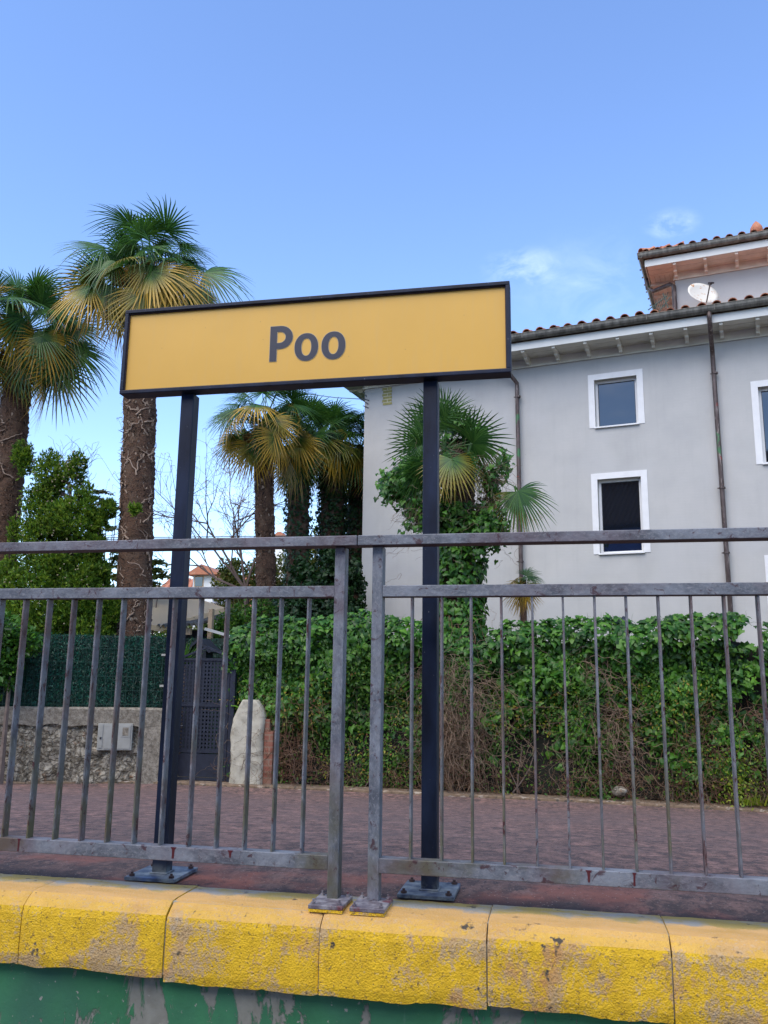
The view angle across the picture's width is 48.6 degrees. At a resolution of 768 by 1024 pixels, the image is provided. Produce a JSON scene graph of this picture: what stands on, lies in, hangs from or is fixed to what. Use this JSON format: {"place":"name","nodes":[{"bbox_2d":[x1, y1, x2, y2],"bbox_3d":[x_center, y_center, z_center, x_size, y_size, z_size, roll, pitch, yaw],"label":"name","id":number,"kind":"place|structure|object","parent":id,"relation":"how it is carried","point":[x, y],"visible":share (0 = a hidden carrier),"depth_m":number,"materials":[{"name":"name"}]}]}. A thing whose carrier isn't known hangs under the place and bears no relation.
{"place":"outdoors","nodes":[
{"label":"outdoors","id":0,"kind":"place"},
{"bbox_2d":[108,537,252,539],"bbox_3d":[-10.049,0.985,33.049,22.396,0.289,0.034,-1,-11,11],"label":"power cable","id":1,"kind":"object","parent":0,"point":[191,538],"visible":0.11,"depth_m":32.47,"materials":[{"name":"rubber"}]},
{"bbox_2d":[106,535,313,537],"bbox_3d":[-10.055,0.921,33.063,22.409,0.330,0.034,-1,-11,11],"label":"power cable","id":2,"kind":"object","parent":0,"point":[208,536],"visible":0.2,"depth_m":32.29,"materials":[{"name":"rubber"}]},
{"bbox_2d":[181,636,318,760],"bbox_3d":[-2.322,3.251,14.588,2.488,2.266,0.132,-1,-11,11],"label":"hedge screen","id":3,"kind":"object","parent":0,"point":[218,642],"visible":0.02,"depth_m":14.84,"materials":[{"name":"green metal"}]},
{"bbox_2d":[177,773,350,784],"bbox_3d":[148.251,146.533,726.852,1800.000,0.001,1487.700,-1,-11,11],"label":"ground","id":4,"kind":"structure","parent":0,"point":[222,777],"depth_m":13.20,"materials":[{"name":"soil"}]},
{"bbox_2d":[0,436,115,635],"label":"leafy tree","id":5,"kind":"object","parent":4,"relation":"on","point":[55,513],"visible":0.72,"depth_m":14.43,"materials":[{"name":"green plant"}]},
{"bbox_2d":[0,266,118,587],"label":"fan palm","id":6,"kind":"object","parent":4,"relation":"on","point":[40,360],"visible":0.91,"depth_m":15.99,"materials":[{"name":"green plant"}]},
{"bbox_2d":[80,489,120,581],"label":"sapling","id":7,"kind":"object","parent":4,"relation":"on","point":[112,528],"visible":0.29,"depth_m":17.79,"materials":[{"name":"green plant"}]},
{"bbox_2d":[83,496,143,635],"bbox_3d":[-4.646,1.946,14.334,1.219,4.571,0.569,-3,-12,19],"label":"cypress","id":8,"kind":"object","parent":4,"relation":"on","point":[107,510],"visible":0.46,"depth_m":14.60,"materials":[{"name":"green plant"}]},
{"bbox_2d":[105,552,169,635],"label":"sapling","id":9,"kind":"object","parent":4,"relation":"on","point":[161,575],"visible":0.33,"depth_m":16.89,"materials":[{"name":"green plant"}]},
{"bbox_2d":[46,192,253,636],"bbox_3d":[-4.514,-0.565,15.239,3.468,10.134,3.232,8,-13,-32],"label":"fan palm","id":10,"kind":"object","parent":4,"relation":"on","point":[135,272],"visible":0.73,"depth_m":15.09,"materials":[{"name":"green plant"}]},
{"bbox_2d":[111,621,216,636],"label":"distant woodland","id":11,"kind":"object","parent":4,"relation":"on","point":[165,631],"depth_m":35.36,"materials":[{"name":"green plant"}]},
{"bbox_2d":[151,585,224,631],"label":"building","id":12,"kind":"structure","parent":4,"relation":"on","point":[160,613],"depth_m":16.81,"materials":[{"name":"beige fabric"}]},
{"bbox_2d":[179,638,202,753],"bbox_3d":[-3.289,3.044,13.542,0.793,2.136,0.719,-1,-11,11],"label":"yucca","id":13,"kind":"object","parent":4,"relation":"on","point":[187,652],"visible":0.1,"depth_m":13.62,"materials":[{"name":"green plant"}]},
{"bbox_2d":[157,609,230,647],"bbox_3d":[-4.135,3.320,16.767,3.164,2.816,2.100,-1,-11,11],"label":"garden shelter","id":14,"kind":"object","parent":4,"relation":"on","point":[209,620],"visible":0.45,"depth_m":16.03,"materials":[{"name":"metal"}]},
{"bbox_2d":[183,639,220,753],"bbox_3d":[-3.015,3.148,13.973,0.480,2.105,0.500,-1,-11,11],"label":"gate panel","id":15,"kind":"object","parent":4,"relation":"on","point":[207,653],"visible":0.35,"depth_m":13.93,"materials":[{"name":"black paint"}]},
{"bbox_2d":[94,417,320,623],"bbox_3d":[-4.714,1.707,22.829,6.734,8.321,4.348,7,-13,-30],"label":"bare tree","id":16,"kind":"object","parent":4,"relation":"on","point":[235,528],"visible":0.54,"depth_m":22.63,"materials":[{"name":"brown plant"}]},
{"bbox_2d":[153,564,285,634],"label":"distant house","id":17,"kind":"structure","parent":4,"relation":"on","point":[201,577],"depth_m":48.62,"materials":[{"name":"ceramic"}]},
{"bbox_2d":[217,602,256,636],"bbox_3d":[-3.926,3.716,19.825,2.325,3.229,1.398,-1,-11,11],"label":"garden shrub","id":18,"kind":"object","parent":4,"relation":"on","point":[242,606],"visible":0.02,"depth_m":19.91,"materials":[{"name":"green plant"}]},
{"bbox_2d":[204,599,276,638],"bbox_3d":[-2.749,3.047,16.071,1.417,3.146,0.781,-1,-11,11],"label":"garden shrub","id":19,"kind":"object","parent":4,"relation":"on","point":[236,617],"visible":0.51,"depth_m":16.16,"materials":[{"name":"green plant"}]},
{"bbox_2d":[210,557,280,616],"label":"leafy tree","id":20,"kind":"object","parent":4,"relation":"on","point":[225,573],"visible":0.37,"depth_m":24.22,"materials":[{"name":"green plant"}]},
{"bbox_2d":[203,389,322,637],"bbox_3d":[-2.914,1.000,19.304,2.758,8.733,2.979,6,-12,-27],"label":"fan palm","id":21,"kind":"object","parent":4,"relation":"on","point":[256,446],"visible":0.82,"depth_m":19.27,"materials":[{"name":"green plant"}]},
{"bbox_2d":[275,532,285,580],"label":"distant chimney","id":22,"kind":"object","parent":4,"relation":"on","point":[277,551],"visible":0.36,"depth_m":63.09,"materials":[{"name":"ceramic"}]},
{"bbox_2d":[275,514,345,606],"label":"leafy tree","id":23,"kind":"object","parent":4,"relation":"on","point":[279,561],"visible":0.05,"depth_m":24.86,"materials":[{"name":"green plant"}]},
{"bbox_2d":[269,390,362,636],"bbox_3d":[-2.068,1.305,20.494,2.767,8.646,2.914,-10,-15,42],"label":"fan palm","id":24,"kind":"object","parent":4,"relation":"on","point":[298,519],"visible":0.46,"depth_m":20.58,"materials":[{"name":"green plant"}]},
{"bbox_2d":[267,549,367,634],"bbox_3d":[-1.519,2.919,18.485,2.373,4.344,2.257,-1,-11,11],"label":"ivy thicket","id":25,"kind":"object","parent":4,"relation":"on","point":[324,575],"visible":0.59,"depth_m":18.41,"materials":[{"name":"green plant"}]},
{"bbox_2d":[279,397,364,637],"bbox_3d":[-1.347,1.324,21.129,2.842,8.726,2.784,-1,-11,11],"label":"fan palm","id":26,"kind":"object","parent":4,"relation":"on","point":[332,508],"visible":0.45,"depth_m":21.20,"materials":[{"name":"green plant"}]},
{"bbox_2d":[325,411,363,633],"bbox_3d":[-0.669,1.617,21.945,2.933,8.562,2.736,-10,-15,43],"label":"fan palm","id":27,"kind":"object","parent":4,"relation":"on","point":[354,506],"visible":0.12,"depth_m":21.87,"materials":[{"name":"green plant"}]},
{"bbox_2d":[373,388,557,652],"bbox_3d":[1.271,1.490,13.825,3.218,7.247,1.951,-1,-11,11],"label":"ivy covered palm","id":28,"kind":"object","parent":4,"relation":"on","point":[401,483],"visible":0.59,"depth_m":13.95,"materials":[{"name":"green plant"}]},
{"bbox_2d":[503,567,543,625],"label":"young palm","id":29,"kind":"object","parent":4,"relation":"on","point":[523,604],"visible":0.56,"depth_m":14.42,"materials":[{"name":"green plant"}]},
{"bbox_2d":[344,221,767,650],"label":"grey house","id":30,"kind":"structure","parent":4,"relation":"on","point":[653,419],"depth_m":17.94,"materials":[{"name":"paint"}]},
{"bbox_2d":[303,393,365,399],"bbox_3d":[-4.030,-4.503,31.693,0.024,7.699,22.357,5,-12,-18],"label":"service cable","id":31,"kind":"object","parent":30,"relation":"attached to","point":[339,397],"visible":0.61,"depth_m":22.90,"materials":[{"name":"rubber"}]},
{"bbox_2d":[588,369,644,428],"bbox_3d":[4.992,-2.395,18.225,1.147,1.223,0.252,-4,-12,23],"label":"window","id":32,"kind":"structure","parent":30,"relation":"in","point":[616,399],"depth_m":18.27,"materials":[{"name":"plastic"}]},
{"bbox_2d":[591,470,650,554],"bbox_3d":[4.941,0.029,17.758,1.146,1.744,0.252,-4,-12,23],"label":"window","id":33,"kind":"structure","parent":30,"relation":"in","point":[619,499],"depth_m":17.82,"materials":[{"name":"plastic"}]},
{"bbox_2d":[648,292,670,311],"bbox_3d":[6.578,-5.007,20.317,0.533,0.478,0.038,-4,-12,23],"label":"drying rack","id":34,"kind":"object","parent":30,"relation":"on","point":[661,302],"visible":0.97,"depth_m":20.28,"materials":[{"name":"grey metal"}]},
{"bbox_2d":[688,282,718,302],"bbox_3d":[7.602,-4.872,20.166,0.600,1.319,0.572,-7,-13,34],"label":"satellite dish","id":35,"kind":"object","parent":30,"relation":"on","point":[703,293],"visible":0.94,"depth_m":20.29,"materials":[{"name":"white metal"}]},
{"bbox_2d":[750,380,767,464],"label":"window","id":36,"kind":"structure","parent":30,"relation":"in","point":[759,389],"depth_m":16.99,"materials":[{"name":"plastic"}]},
{"bbox_2d":[764,555,767,600],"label":"window","id":37,"kind":"structure","parent":30,"relation":"in","point":[765,556],"depth_m":16.38,"materials":[{"name":"plastic"}]},
{"bbox_2d":[0,963,674,1023],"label":"platform wall","id":38,"kind":"structure","parent":0,"point":[49,995],"depth_m":2.68,"materials":[{"name":"green paint"}]},
{"bbox_2d":[0,873,767,1023],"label":"platform edging","id":39,"kind":"object","parent":38,"relation":"on","point":[629,967],"visible":0.98,"depth_m":2.56,"materials":[{"name":"yellow paint"}]},
{"bbox_2d":[0,535,360,913],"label":"railing","id":40,"kind":"object","parent":39,"relation":"on","point":[333,900],"visible":0.98,"depth_m":2.96,"materials":[{"name":"silver metal"}]},
{"bbox_2d":[349,527,767,916],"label":"railing","id":41,"kind":"object","parent":39,"relation":"on","point":[373,903],"visible":1,"depth_m":2.72,"materials":[{"name":"silver metal"}]},
{"bbox_2d":[0,779,767,922],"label":"platform","id":42,"kind":"structure","parent":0,"point":[652,839],"depth_m":4.57,"materials":[{"name":"red brick"}]},
{"bbox_2d":[0,609,43,784],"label":"laurel bush","id":43,"kind":"object","parent":42,"relation":"on","point":[10,646],"visible":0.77,"depth_m":11.88,"materials":[{"name":"green plant"}]},
{"bbox_2d":[0,706,161,783],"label":"garden wall","id":44,"kind":"structure","parent":42,"relation":"on","point":[125,769],"depth_m":12.20,"materials":[{"name":"stone"}]},
{"bbox_2d":[0,632,166,707],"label":"hedge screen","id":45,"kind":"object","parent":44,"relation":"on","point":[106,672],"visible":0.6,"depth_m":12.47,"materials":[{"name":"green plastic"}]},
{"bbox_2d":[96,723,133,749],"bbox_3d":[-3.881,3.244,12.277,0.483,0.375,0.130,2,-11,-8],"label":"meter box","id":46,"kind":"object","parent":44,"relation":"attached to","point":[125,737],"visible":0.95,"depth_m":12.22,"materials":[{"name":"grey plastic"}]},
{"bbox_2d":[98,725,130,748],"bbox_3d":[-3.873,3.234,12.224,0.443,0.335,0.007,2,-11,-8],"label":"door","id":47,"kind":"structure","parent":46,"relation":"in","point":[123,742],"depth_m":12.21,"materials":[{"name":"grey plastic"}]},
{"bbox_2d":[122,727,128,735],"bbox_3d":[-3.725,3.165,12.250,0.082,0.115,0.002,2,-11,-8],"label":"inspection window","id":48,"kind":"structure","parent":46,"relation":"in","point":[125,729],"depth_m":12.25,"materials":[{"name":"plastic"}]},
{"bbox_2d":[229,700,279,784],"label":"gate pillar","id":49,"kind":"structure","parent":42,"relation":"on","point":[261,722],"depth_m":12.16,"materials":[{"name":"white stone"}]},
{"bbox_2d":[119,281,511,900],"bbox_3d":[-0.296,0.235,3.196,1.563,2.182,0.207,-1,-11,11],"label":"station sign","id":50,"kind":"object","parent":42,"relation":"on","point":[429,338],"visible":1,"depth_m":3.26,"materials":[{"name":"yellow metal"}]},
{"bbox_2d":[3,780,767,812],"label":"kerb","id":51,"kind":"structure","parent":42,"relation":"on","point":[562,798],"depth_m":11.25,"materials":[{"name":"stone"}]},
{"bbox_2d":[177,646,237,781],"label":"garden gate","id":52,"kind":"structure","parent":51,"relation":"on","point":[203,761],"depth_m":12.49,"materials":[{"name":"black metal"}]},
{"bbox_2d":[612,786,626,796],"bbox_3d":[3.009,3.570,10.865,0.199,0.129,0.118,-1,-11,11],"label":"stone","id":53,"kind":"object","parent":51,"relation":"on","point":[619,791],"visible":1,"depth_m":10.82,"materials":[{"name":"grey stone"}]},
{"bbox_2d":[733,793,767,805],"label":"grass tuft","id":54,"kind":"object","parent":51,"relation":"on","point":[747,801],"visible":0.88,"depth_m":10.42,"materials":[{"name":"green plant"}]},
{"bbox_2d":[186,607,767,812],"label":"ivy hedge","id":55,"kind":"object","parent":42,"relation":"on","point":[716,760],"visible":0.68,"depth_m":11.52,"materials":[{"name":"green plant"}]}
]}

